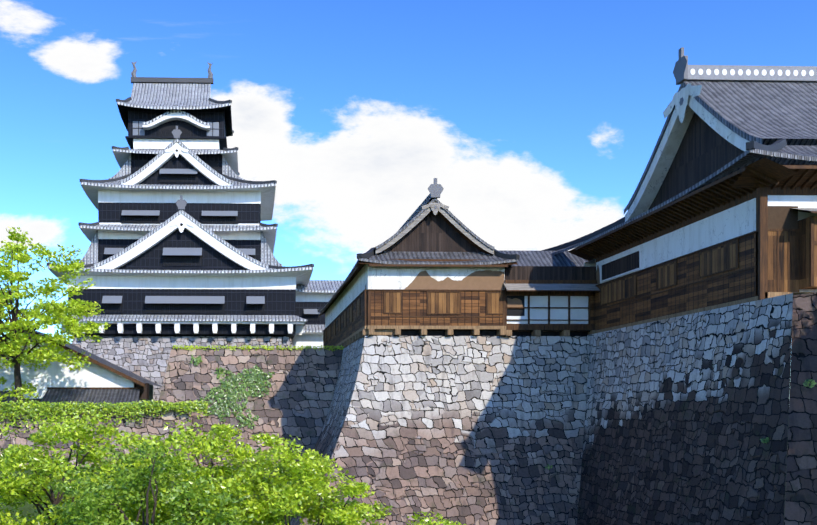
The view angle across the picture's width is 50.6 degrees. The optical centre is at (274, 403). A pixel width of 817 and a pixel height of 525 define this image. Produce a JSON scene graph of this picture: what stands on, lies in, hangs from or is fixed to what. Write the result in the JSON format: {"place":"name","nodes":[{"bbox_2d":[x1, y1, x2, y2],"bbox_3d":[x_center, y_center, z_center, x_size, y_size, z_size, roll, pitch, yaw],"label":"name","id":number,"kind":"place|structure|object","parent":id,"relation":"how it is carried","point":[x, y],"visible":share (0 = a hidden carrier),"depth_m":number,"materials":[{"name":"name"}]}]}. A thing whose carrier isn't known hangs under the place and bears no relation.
{"place":"outdoors","nodes":[
{"label":"outdoors","id":0,"kind":"place"},
{"bbox_2d":[0,0,623,262],"bbox_3d":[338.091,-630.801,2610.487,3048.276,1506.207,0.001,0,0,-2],"label":"cloud","id":1,"kind":"structure","parent":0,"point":[363,182],"depth_m":2609.28,"materials":[{"name":"white"}]},
{"bbox_2d":[0,0,816,395],"label":"sky","id":2,"kind":"structure","parent":0,"point":[531,81],"materials":[{"name":"blue"}]},
{"label":"ground","id":3,"kind":"structure","parent":0,"visible":0},
{"bbox_2d":[0,409,172,524],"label":"tree","id":4,"kind":"object","parent":3,"relation":"on","point":[22,489],"visible":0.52,"depth_m":35.35,"materials":[{"name":"green plant"}]},
{"bbox_2d":[47,441,252,524],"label":"tree","id":5,"kind":"object","parent":3,"relation":"on","point":[92,502],"visible":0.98,"depth_m":29.10,"materials":[{"name":"green plant"}]},
{"bbox_2d":[0,406,303,524],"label":"stone wall","id":6,"kind":"structure","parent":3,"relation":"on","point":[151,425],"depth_m":59.67,"materials":[{"name":"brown stone"}]},
{"bbox_2d":[0,226,110,405],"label":"tree","id":7,"kind":"object","parent":6,"relation":"on","point":[57,313],"visible":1,"depth_m":61.38,"materials":[{"name":"green plant"}]},
{"bbox_2d":[0,328,161,405],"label":"store house","id":8,"kind":"structure","parent":6,"relation":"on","point":[99,380],"depth_m":69.01,"materials":[{"name":"paint"}]},
{"bbox_2d":[72,336,292,400],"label":"keep stone base","id":9,"kind":"object","parent":3,"relation":"on","point":[146,357],"visible":0.04,"depth_m":88.47,"materials":[{"name":"grey stone"}]},
{"bbox_2d":[47,62,313,339],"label":"keep","id":10,"kind":"structure","parent":9,"relation":"on","point":[180,236],"depth_m":90.50,"materials":[{"name":"paint"}]},
{"bbox_2d":[292,280,344,347],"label":"castle building","id":11,"kind":"structure","parent":9,"relation":"on","point":[312,296],"depth_m":93.92,"materials":[{"name":"white paint"}]},
{"bbox_2d":[102,420,332,524],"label":"tree","id":12,"kind":"object","parent":3,"relation":"on","point":[244,481],"visible":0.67,"depth_m":32.41,"materials":[{"name":"green plant"}]},
{"bbox_2d":[158,348,342,466],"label":"stone wall","id":13,"kind":"structure","parent":3,"relation":"on","point":[296,401],"depth_m":64.80,"materials":[{"name":"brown stone"}]},
{"bbox_2d":[240,460,392,524],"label":"tree","id":14,"kind":"object","parent":3,"relation":"on","point":[346,513],"visible":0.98,"depth_m":30.29,"materials":[{"name":"green plant"}]},
{"bbox_2d":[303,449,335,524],"bbox_3d":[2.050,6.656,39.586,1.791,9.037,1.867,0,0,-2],"label":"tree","id":15,"kind":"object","parent":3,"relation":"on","point":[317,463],"visible":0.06,"depth_m":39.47,"materials":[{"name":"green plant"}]},
{"bbox_2d":[406,511,465,524],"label":"bush","id":16,"kind":"object","parent":3,"relation":"on","point":[426,520],"visible":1,"depth_m":27.32,"materials":[{"name":"green plant"}]},
{"bbox_2d":[290,336,589,524],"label":"stone wall","id":17,"kind":"structure","parent":3,"relation":"on","point":[475,430],"depth_m":52.59,"materials":[{"name":"grey stone"}]},
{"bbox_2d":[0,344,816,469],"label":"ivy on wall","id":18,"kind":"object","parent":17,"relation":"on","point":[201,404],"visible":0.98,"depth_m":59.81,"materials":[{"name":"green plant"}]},
{"bbox_2d":[317,178,519,347],"bbox_3d":[9.819,-9.193,68.570,10.282,10.338,31.552,0,0,-2],"label":"turret","id":19,"kind":"object","parent":17,"relation":"on","point":[433,265],"visible":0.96,"depth_m":53.58,"materials":[{"name":"paint"}]},
{"bbox_2d":[498,250,599,335],"bbox_3d":[17.914,-7.261,57.327,7.026,6.570,8.900,0,0,-2],"label":"corridor","id":20,"kind":"object","parent":17,"relation":"on","point":[548,293],"visible":0.58,"depth_m":53.81,"materials":[{"name":"brown wood"}]},
{"bbox_2d":[577,293,816,524],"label":"stone wall","id":21,"kind":"structure","parent":3,"relation":"on","point":[684,414],"depth_m":39.08,"materials":[{"name":"grey stone"}]},
{"bbox_2d":[541,47,816,332],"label":"turret","id":22,"kind":"object","parent":21,"relation":"on","point":[721,207],"visible":0.92,"depth_m":42.19,"materials":[{"name":"paint"}]}
]}

